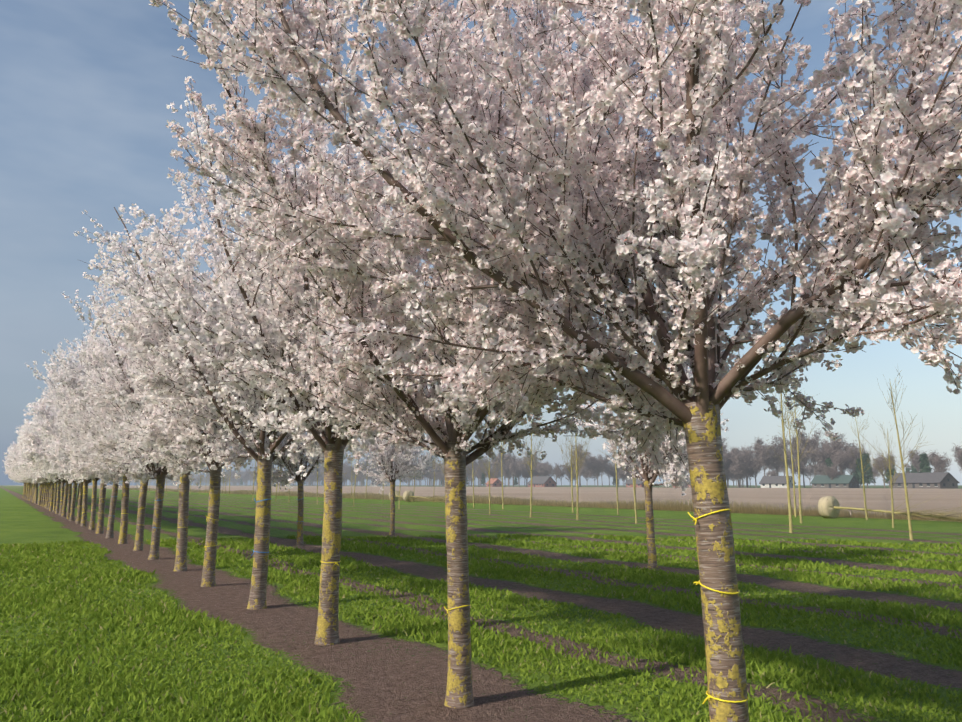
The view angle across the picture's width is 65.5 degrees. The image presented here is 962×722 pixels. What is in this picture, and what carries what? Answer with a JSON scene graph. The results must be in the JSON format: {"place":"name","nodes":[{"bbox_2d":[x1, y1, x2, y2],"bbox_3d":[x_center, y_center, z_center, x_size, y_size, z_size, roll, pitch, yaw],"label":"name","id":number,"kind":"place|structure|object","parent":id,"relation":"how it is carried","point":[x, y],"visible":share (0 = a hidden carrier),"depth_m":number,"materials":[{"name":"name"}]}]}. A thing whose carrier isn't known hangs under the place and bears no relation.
{"place":"outdoors","nodes":[
{"label":"outdoors","id":0,"kind":"place"},
{"bbox_2d":[0,485,961,721],"bbox_3d":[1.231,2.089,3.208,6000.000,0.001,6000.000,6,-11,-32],"label":"ground","id":1,"kind":"structure","parent":0,"point":[379,676],"depth_m":10.35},
{"bbox_2d":[2,446,38,503],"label":"cherry","id":2,"kind":"object","parent":1,"relation":"on","point":[10,464],"visible":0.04,"depth_m":61.32,"materials":[{"name":"white plant"}]},
{"bbox_2d":[10,448,41,504],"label":"cherry","id":3,"kind":"object","parent":1,"relation":"on","point":[39,500],"depth_m":57.29,"materials":[{"name":"brown plant"}]},
{"bbox_2d":[7,447,45,506],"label":"cherry","id":4,"kind":"object","parent":1,"relation":"on","point":[14,466],"visible":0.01,"depth_m":52.88,"materials":[{"name":"white plant"}]},
{"bbox_2d":[15,470,43,505],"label":"cherry","id":5,"kind":"object","parent":1,"relation":"on","point":[20,473],"depth_m":55.16,"materials":[{"name":"white plant"}]},
{"bbox_2d":[6,435,53,510],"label":"cherry","id":6,"kind":"object","parent":1,"relation":"on","point":[13,451],"visible":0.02,"depth_m":44.41,"materials":[{"name":"white plant"}]},
{"bbox_2d":[10,446,50,509],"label":"cherry","id":7,"kind":"object","parent":1,"relation":"on","point":[20,467],"visible":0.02,"depth_m":46.78,"materials":[{"name":"white plant"}]},
{"bbox_2d":[15,427,49,508],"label":"cherry","id":8,"kind":"object","parent":1,"relation":"on","point":[17,432],"visible":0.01,"depth_m":49.02,"materials":[{"name":"plant"}]},
{"bbox_2d":[17,437,47,507],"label":"cherry","id":9,"kind":"object","parent":1,"relation":"on","point":[46,481],"depth_m":50.98,"materials":[{"name":"plant"}]},
{"bbox_2d":[17,455,57,511],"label":"cherry","id":10,"kind":"object","parent":1,"relation":"on","point":[55,482],"visible":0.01,"depth_m":42.72,"materials":[{"name":"white plant"}]},
{"bbox_2d":[16,420,65,513],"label":"cherry","id":11,"kind":"object","parent":1,"relation":"on","point":[58,496],"visible":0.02,"depth_m":40.61,"materials":[{"name":"plant"}]},
{"bbox_2d":[17,415,68,516],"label":"cherry","id":12,"kind":"object","parent":1,"relation":"on","point":[21,443],"visible":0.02,"depth_m":36.43,"materials":[{"name":"white plant"}]},
{"bbox_2d":[23,402,64,514],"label":"cherry","id":13,"kind":"object","parent":1,"relation":"on","point":[62,492],"depth_m":38.71,"materials":[{"name":"plant"}]},
{"bbox_2d":[24,392,82,523],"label":"cherry","id":14,"kind":"object","parent":1,"relation":"on","point":[79,512],"visible":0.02,"depth_m":30.18,"materials":[{"name":"white plant"}]},
{"bbox_2d":[17,411,89,518],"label":"cherry","id":15,"kind":"object","parent":1,"relation":"on","point":[50,477],"visible":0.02,"depth_m":34.37,"materials":[{"name":"white plant"}]},
{"bbox_2d":[17,415,91,520],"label":"cherry","id":16,"kind":"object","parent":1,"relation":"on","point":[39,465],"visible":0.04,"depth_m":32.25,"materials":[{"name":"white plant"}]},
{"bbox_2d":[19,385,92,525],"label":"cherry","id":17,"kind":"object","parent":1,"relation":"on","point":[29,429],"visible":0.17,"depth_m":27.93,"materials":[{"name":"white plant"}]},
{"bbox_2d":[25,327,134,543],"bbox_3d":[-9.595,1.954,20.134,4.387,5.926,4.726,-3,-10,16],"label":"cherry","id":18,"kind":"object","parent":1,"relation":"on","point":[124,502],"visible":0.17,"depth_m":19.64,"materials":[{"name":"white plant"}]},
{"bbox_2d":[40,382,121,529],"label":"cherry","id":19,"kind":"object","parent":1,"relation":"on","point":[51,455],"visible":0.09,"depth_m":26.14,"materials":[{"name":"white plant"}]},
{"bbox_2d":[38,376,128,537],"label":"cherry","id":20,"kind":"object","parent":1,"relation":"on","point":[111,517],"visible":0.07,"depth_m":21.66,"materials":[{"name":"white plant"}]},
{"bbox_2d":[63,350,113,533],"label":"cherry","id":21,"kind":"object","parent":1,"relation":"on","point":[100,522],"depth_m":24.03,"materials":[{"name":"plant"}]},
{"bbox_2d":[48,340,197,550],"bbox_3d":[-8.112,1.853,18.315,4.202,5.525,3.712,-7,-14,32],"label":"cherry","id":22,"kind":"object","parent":1,"relation":"on","point":[139,535],"visible":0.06,"depth_m":18.04,"materials":[{"name":"white plant"}]},
{"bbox_2d":[42,297,243,559],"bbox_3d":[-6.947,1.326,15.871,4.195,5.784,4.593,0,-8,7],"label":"cherry","id":23,"kind":"object","parent":1,"relation":"on","point":[136,474],"visible":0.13,"depth_m":15.42,"materials":[{"name":"white plant"}]},
{"bbox_2d":[61,265,278,570],"bbox_3d":[-5.474,0.989,13.920,4.250,5.798,4.576,4,-10,-25],"label":"cherry","id":24,"kind":"object","parent":1,"relation":"on","point":[106,389],"visible":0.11,"depth_m":13.14,"materials":[{"name":"white plant"}]},
{"bbox_2d":[93,235,281,586],"bbox_3d":[-4.202,0.715,11.915,3.707,5.678,4.145,3,-9,-21],"label":"cherry","id":25,"kind":"object","parent":1,"relation":"on","point":[160,437],"visible":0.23,"depth_m":11.41,"materials":[{"name":"white plant"}]},
{"bbox_2d":[73,128,391,609],"bbox_3d":[-3.024,0.110,10.063,4.938,6.278,4.684,0,-9,6],"label":"cherry","id":26,"kind":"object","parent":1,"relation":"on","point":[257,596],"visible":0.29,"depth_m":9.58,"materials":[{"name":"white plant"}]},
{"bbox_2d":[240,402,360,545],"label":"cherry","id":27,"kind":"object","parent":1,"relation":"on","point":[290,466],"visible":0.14,"depth_m":19.36,"materials":[{"name":"white plant"}]},
{"bbox_2d":[94,23,545,644],"bbox_3d":[-1.548,-0.050,7.939,4.725,5.898,4.422,-9,-13,42],"label":"cherry","id":28,"kind":"object","parent":1,"relation":"on","point":[256,321],"visible":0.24,"depth_m":7.09,"materials":[{"name":"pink plant"}]},
{"bbox_2d":[343,467,355,479],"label":"tree","id":29,"kind":"object","parent":1,"relation":"on","point":[346,472],"visible":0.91,"depth_m":878.05,"materials":[{"name":"grey plant"}]},
{"bbox_2d":[347,460,367,485],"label":"tree","id":30,"kind":"object","parent":1,"relation":"on","point":[365,465],"visible":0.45,"depth_m":877.67,"materials":[{"name":"grey plant"}]},
{"bbox_2d":[354,385,445,534],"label":"cherry","id":31,"kind":"object","parent":1,"relation":"on","point":[405,463],"visible":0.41,"depth_m":23.23,"materials":[{"name":"white plant"}]},
{"bbox_2d":[389,490,425,501],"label":"root-balled tree","id":32,"kind":"object","parent":1,"relation":"on","point":[397,496],"visible":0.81,"depth_m":71.35,"materials":[{"name":"beige plant"}]},
{"bbox_2d":[403,490,444,502],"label":"root-balled tree","id":33,"kind":"object","parent":1,"relation":"on","point":[407,494],"visible":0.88,"depth_m":68.17,"materials":[{"name":"beige plant"}]},
{"bbox_2d":[416,455,441,485],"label":"tree","id":34,"kind":"object","parent":1,"relation":"on","point":[430,467],"visible":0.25,"depth_m":733.61,"materials":[{"name":"grey plant"}]},
{"bbox_2d":[166,0,737,708],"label":"cherry","id":35,"kind":"object","parent":1,"relation":"on","point":[452,442],"visible":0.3,"depth_m":5.26,"materials":[{"name":"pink plant"}]},
{"bbox_2d":[466,460,477,483],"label":"tree","id":36,"kind":"object","parent":1,"relation":"on","point":[470,466],"visible":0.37,"depth_m":675.25,"materials":[{"name":"grey plant"}]},
{"bbox_2d":[467,437,482,507],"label":"young tree","id":37,"kind":"object","parent":1,"relation":"on","point":[473,481],"visible":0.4,"depth_m":51.37,"materials":[{"name":"green plant"}]},
{"bbox_2d":[473,468,485,486],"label":"tree","id":38,"kind":"object","parent":1,"relation":"on","point":[479,473],"visible":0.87,"depth_m":652.44,"materials":[{"name":"grey plant"}]},
{"bbox_2d":[476,455,493,468],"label":"tree","id":39,"kind":"object","parent":1,"relation":"on","point":[484,460],"visible":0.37,"depth_m":724.43,"materials":[{"name":"grey plant"}]},
{"bbox_2d":[478,450,498,514],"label":"young tree","id":40,"kind":"object","parent":1,"relation":"on","point":[489,474],"visible":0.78,"depth_m":39.51,"materials":[{"name":"yellow plant"}]},
{"bbox_2d":[486,478,501,486],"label":"farm","id":41,"kind":"object","parent":1,"relation":"on","point":[496,482],"visible":0.82,"depth_m":612.89,"materials":[{"name":"brick"}]},
{"bbox_2d":[487,453,505,477],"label":"tree","id":42,"kind":"object","parent":1,"relation":"on","point":[492,464],"visible":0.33,"depth_m":646.63,"materials":[{"name":"grey plant"}]},
{"bbox_2d":[493,442,507,508],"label":"young tree","id":43,"kind":"object","parent":1,"relation":"on","point":[501,445],"visible":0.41,"depth_m":48.47,"materials":[{"name":"green plant"}]},
{"bbox_2d":[494,449,527,486],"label":"tree","id":44,"kind":"object","parent":1,"relation":"on","point":[505,457],"visible":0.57,"depth_m":616.27,"materials":[{"name":"grey plant"}]},
{"bbox_2d":[504,458,521,486],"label":"tree","id":45,"kind":"object","parent":1,"relation":"on","point":[513,466],"visible":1,"depth_m":585.31,"materials":[{"name":"grey plant"}]},
{"bbox_2d":[520,462,535,486],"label":"tree","id":46,"kind":"object","parent":1,"relation":"on","point":[525,470],"visible":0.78,"depth_m":594.86,"materials":[{"name":"grey plant"}]},
{"bbox_2d":[518,450,539,465],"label":"tree","id":47,"kind":"object","parent":1,"relation":"on","point":[535,452],"visible":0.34,"depth_m":637.10,"materials":[{"name":"grey plant"}]},
{"bbox_2d":[518,417,542,516],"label":"young tree","id":48,"kind":"object","parent":1,"relation":"on","point":[528,463],"visible":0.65,"depth_m":36.52,"materials":[{"name":"green plant"}]},
{"bbox_2d":[527,475,556,486],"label":"farm","id":49,"kind":"object","parent":1,"relation":"on","point":[543,481],"visible":0.97,"depth_m":552.36,"materials":[{"name":"brick"}]},
{"bbox_2d":[537,464,550,475],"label":"tree","id":50,"kind":"object","parent":1,"relation":"on","point":[543,471],"visible":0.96,"depth_m":589.00,"materials":[{"name":"grey plant"}]},
{"bbox_2d":[129,488,961,521],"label":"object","id":51,"kind":"object","parent":1,"relation":"on","point":[677,506],"visible":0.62,"depth_m":49.08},
{"bbox_2d":[548,462,561,486],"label":"tree","id":52,"kind":"object","parent":1,"relation":"on","point":[554,470],"visible":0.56,"depth_m":586.65,"materials":[{"name":"grey plant"}]},
{"bbox_2d":[149,0,961,721],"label":"cherry","id":53,"kind":"object","parent":1,"relation":"on","point":[887,224],"visible":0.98,"depth_m":3.57,"materials":[{"name":"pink plant"}]},
{"bbox_2d":[555,468,564,486],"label":"tree","id":54,"kind":"object","parent":1,"relation":"on","point":[559,473],"visible":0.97,"depth_m":569.88,"materials":[{"name":"grey plant"}]},
{"bbox_2d":[561,463,575,477],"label":"tree","id":55,"kind":"object","parent":1,"relation":"on","point":[567,470],"visible":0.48,"depth_m":555.37,"materials":[{"name":"grey plant"}]},
{"bbox_2d":[556,417,591,519],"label":"young tree","id":56,"kind":"object","parent":1,"relation":"on","point":[576,475],"visible":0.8,"depth_m":33.55,"materials":[{"name":"green plant"}]},
{"bbox_2d":[561,425,586,512],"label":"young tree","id":57,"kind":"object","parent":1,"relation":"on","point":[571,471],"visible":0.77,"depth_m":42.60,"materials":[{"name":"green plant"}]},
{"bbox_2d":[572,463,586,486],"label":"tree","id":58,"kind":"object","parent":1,"relation":"on","point":[581,470],"visible":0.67,"depth_m":523.78,"materials":[{"name":"grey plant"}]},
{"bbox_2d":[572,443,596,486],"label":"tree","id":59,"kind":"object","parent":1,"relation":"on","point":[585,458],"visible":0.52,"depth_m":549.05,"materials":[{"name":"grey plant"}]},
{"bbox_2d":[582,468,592,480],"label":"tree","id":60,"kind":"object","parent":1,"relation":"on","point":[587,475],"visible":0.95,"depth_m":549.79,"materials":[{"name":"grey plant"}]},
{"bbox_2d":[585,456,608,486],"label":"tree","id":61,"kind":"object","parent":1,"relation":"on","point":[596,467],"visible":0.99,"depth_m":545.49,"materials":[{"name":"grey plant"}]},
{"bbox_2d":[597,454,613,486],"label":"tree","id":62,"kind":"object","parent":1,"relation":"on","point":[607,465],"visible":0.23,"depth_m":588.76,"materials":[{"name":"grey plant"}]},
{"bbox_2d":[598,429,627,514],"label":"young tree","id":63,"kind":"object","parent":1,"relation":"on","point":[616,485],"visible":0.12,"depth_m":39.53,"materials":[{"name":"yellow plant"}]},
{"bbox_2d":[607,463,621,483],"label":"tree","id":64,"kind":"object","parent":1,"relation":"on","point":[613,471],"visible":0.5,"depth_m":558.15,"materials":[{"name":"grey plant"}]},
{"bbox_2d":[617,469,627,486],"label":"tree","id":65,"kind":"object","parent":1,"relation":"on","point":[620,473],"visible":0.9,"depth_m":505.58,"materials":[{"name":"grey plant"}]},
{"bbox_2d":[630,442,637,522],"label":"young tree","id":66,"kind":"object","parent":1,"relation":"on","point":[636,521],"visible":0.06,"depth_m":30.34,"materials":[{"name":"yellow plant"}]},
{"bbox_2d":[625,478,643,486],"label":"farmhouse","id":67,"kind":"object","parent":1,"relation":"on","point":[629,483],"visible":0.52,"depth_m":475.96,"materials":[{"name":"brick"}]},
{"bbox_2d":[559,318,728,567],"bbox_3d":[3.207,1.469,14.435,3.217,4.998,3.900,0,-9,-3],"label":"cherry","id":68,"kind":"object","parent":1,"relation":"on","point":[649,475],"visible":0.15,"depth_m":14.12,"materials":[{"name":"white plant"}]},
{"bbox_2d":[723,451,734,487],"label":"tree","id":69,"kind":"object","parent":1,"relation":"on","point":[726,467],"visible":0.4,"depth_m":434.32,"materials":[{"name":"grey plant"}]},
{"bbox_2d":[726,462,748,487],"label":"tree","id":70,"kind":"object","parent":1,"relation":"on","point":[738,471],"visible":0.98,"depth_m":422.49,"materials":[{"name":"grey plant"}]},
{"bbox_2d":[728,445,753,487],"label":"tree","id":71,"kind":"object","parent":1,"relation":"on","point":[741,448],"visible":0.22,"depth_m":434.84,"materials":[{"name":"grey plant"}]},
{"bbox_2d":[731,448,759,487],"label":"tree","id":72,"kind":"object","parent":1,"relation":"on","point":[739,456],"visible":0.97,"depth_m":424.13,"materials":[{"name":"grey plant"}]},
{"bbox_2d":[746,454,762,487],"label":"tree","id":73,"kind":"object","parent":1,"relation":"on","point":[756,469],"visible":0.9,"depth_m":423.93,"materials":[{"name":"grey plant"}]},
{"bbox_2d":[745,435,789,475],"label":"tree","id":74,"kind":"object","parent":1,"relation":"on","point":[776,446],"visible":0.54,"depth_m":426.54,"materials":[{"name":"grey plant"}]},
{"bbox_2d":[752,437,789,475],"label":"tree","id":75,"kind":"object","parent":1,"relation":"on","point":[761,452],"visible":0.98,"depth_m":419.23,"materials":[{"name":"grey plant"}]},
{"bbox_2d":[759,475,795,487],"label":"farmhouse","id":76,"kind":"object","parent":1,"relation":"on","point":[769,481],"visible":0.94,"depth_m":385.11,"materials":[{"name":"grey"}]},
{"bbox_2d":[779,448,792,475],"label":"tree","id":77,"kind":"object","parent":1,"relation":"on","point":[782,469],"visible":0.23,"depth_m":444.19,"materials":[{"name":"grey plant"}]},
{"bbox_2d":[765,345,812,532],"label":"young tree","id":78,"kind":"object","parent":1,"relation":"on","point":[787,482],"visible":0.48,"depth_m":24.57,"materials":[{"name":"yellow plant"}]},
{"bbox_2d":[766,400,813,516],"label":"young tree","id":79,"kind":"object","parent":1,"relation":"on","point":[795,510],"visible":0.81,"depth_m":36.36,"materials":[{"name":"yellow plant"}]},
{"bbox_2d":[778,380,816,522],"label":"young tree","id":80,"kind":"object","parent":1,"relation":"on","point":[799,489],"visible":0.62,"depth_m":30.87,"materials":[{"name":"yellow plant"}]},
{"bbox_2d":[788,457,806,477],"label":"tree","id":81,"kind":"object","parent":1,"relation":"on","point":[802,465],"visible":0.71,"depth_m":389.80,"materials":[{"name":"grey plant"}]},
{"bbox_2d":[788,435,824,487],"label":"tree","id":82,"kind":"object","parent":1,"relation":"on","point":[806,462],"visible":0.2,"depth_m":441.25,"materials":[{"name":"grey plant"}]},
{"bbox_2d":[804,465,818,486],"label":"tree","id":83,"kind":"object","parent":1,"relation":"on","point":[809,469],"visible":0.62,"depth_m":529.82,"materials":[{"name":"grey plant"}]},
{"bbox_2d":[785,428,845,474],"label":"tree","id":84,"kind":"object","parent":1,"relation":"on","point":[812,441],"visible":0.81,"depth_m":398.56,"materials":[{"name":"grey plant"}]},
{"bbox_2d":[815,456,836,474],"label":"tree","id":85,"kind":"object","parent":1,"relation":"on","point":[820,470],"visible":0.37,"depth_m":388.14,"materials":[{"name":"grey plant"}]},
{"bbox_2d":[807,433,847,470],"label":"tree","id":86,"kind":"object","parent":1,"relation":"on","point":[820,454],"visible":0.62,"depth_m":389.30,"materials":[{"name":"grey plant"}]},
{"bbox_2d":[823,462,837,479],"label":"tree","id":87,"kind":"object","parent":1,"relation":"on","point":[832,472],"visible":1,"depth_m":359.29,"materials":[{"name":"grey plant"}]},
{"bbox_2d":[810,474,859,487],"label":"farm","id":88,"kind":"object","parent":1,"relation":"on","point":[839,481],"visible":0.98,"depth_m":357.06,"materials":[{"name":"green"}]},
{"bbox_2d":[831,447,852,474],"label":"tree","id":89,"kind":"object","parent":1,"relation":"on","point":[842,459],"visible":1,"depth_m":373.99,"materials":[{"name":"grey plant"}]},
{"bbox_2d":[831,444,869,474],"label":"tree","id":90,"kind":"object","parent":1,"relation":"on","point":[853,455],"visible":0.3,"depth_m":384.50,"materials":[{"name":"grey plant"}]},
{"bbox_2d":[848,454,859,487],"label":"tree","id":91,"kind":"object","parent":1,"relation":"on","point":[853,465],"visible":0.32,"depth_m":382.04,"materials":[{"name":"grey plant"}]},
{"bbox_2d":[844,440,870,462],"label":"tree","id":92,"kind":"object","parent":1,"relation":"on","point":[856,448],"visible":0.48,"depth_m":386.03,"materials":[{"name":"grey plant"}]},
{"bbox_2d":[855,458,865,487],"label":"tree","id":93,"kind":"object","parent":1,"relation":"on","point":[857,471],"visible":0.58,"depth_m":369.83,"materials":[{"name":"green"}]},
{"bbox_2d":[848,418,883,519],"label":"young tree","id":94,"kind":"object","parent":1,"relation":"on","point":[862,468],"visible":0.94,"depth_m":33.32,"materials":[{"name":"yellow plant"}]},
{"bbox_2d":[858,452,875,487],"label":"tree","id":95,"kind":"object","parent":1,"relation":"on","point":[868,477],"visible":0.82,"depth_m":360.25,"materials":[{"name":"green"}]},
{"bbox_2d":[870,451,895,487],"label":"tree","id":96,"kind":"object","parent":1,"relation":"on","point":[879,463],"visible":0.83,"depth_m":347.78,"materials":[{"name":"grey plant"}]},
{"bbox_2d":[864,421,905,527],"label":"young tree","id":97,"kind":"object","parent":1,"relation":"on","point":[891,479],"visible":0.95,"depth_m":27.40,"materials":[{"name":"yellow plant"}]},
{"bbox_2d":[818,493,961,522],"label":"uprooted tree","id":98,"kind":"object","parent":1,"relation":"on","point":[829,507],"visible":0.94,"depth_m":33.83,"materials":[{"name":"twig"},{"name":"bark"},{"name":"burlap"}]},
{"bbox_2d":[884,458,895,482],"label":"tree","id":99,"kind":"object","parent":1,"relation":"on","point":[888,478],"visible":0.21,"depth_m":362.19,"materials":[{"name":"green"}]},
{"bbox_2d":[858,369,931,539],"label":"young tree","id":100,"kind":"object","parent":1,"relation":"on","point":[906,496],"visible":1,"depth_m":21.43,"materials":[{"name":"yellow plant"}]},
{"bbox_2d":[907,448,926,471],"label":"tree","id":101,"kind":"object","parent":1,"relation":"on","point":[915,458],"visible":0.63,"depth_m":392.10,"materials":[{"name":"grey plant"}]},
{"bbox_2d":[887,471,959,488],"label":"farm","id":102,"kind":"object","parent":1,"relation":"on","point":[938,480],"visible":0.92,"depth_m":318.95,"materials":[{"name":"grey"}]},
{"bbox_2d":[918,453,931,472],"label":"tree","id":103,"kind":"object","parent":1,"relation":"on","point":[925,467],"visible":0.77,"depth_m":327.60,"materials":[{"name":"green"}]},
{"bbox_2d":[927,450,951,471],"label":"tree","id":104,"kind":"object","parent":1,"relation":"on","point":[937,462],"visible":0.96,"depth_m":324.45,"materials":[{"name":"grey plant"}]},
{"bbox_2d":[951,443,961,464],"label":"tree","id":105,"kind":"object","parent":1,"relation":"on","point":[958,454],"visible":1,"depth_m":343.92,"materials":[{"name":"grey plant"}]},
{"bbox_2d":[0,532,961,721],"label":"grass","id":106,"kind":"structure","parent":0,"point":[43,604],"depth_m":8.19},
{"bbox_2d":[0,0,961,484],"label":"sky","id":107,"kind":"structure","parent":0,"point":[87,87],"materials":[{"name":"blue"}]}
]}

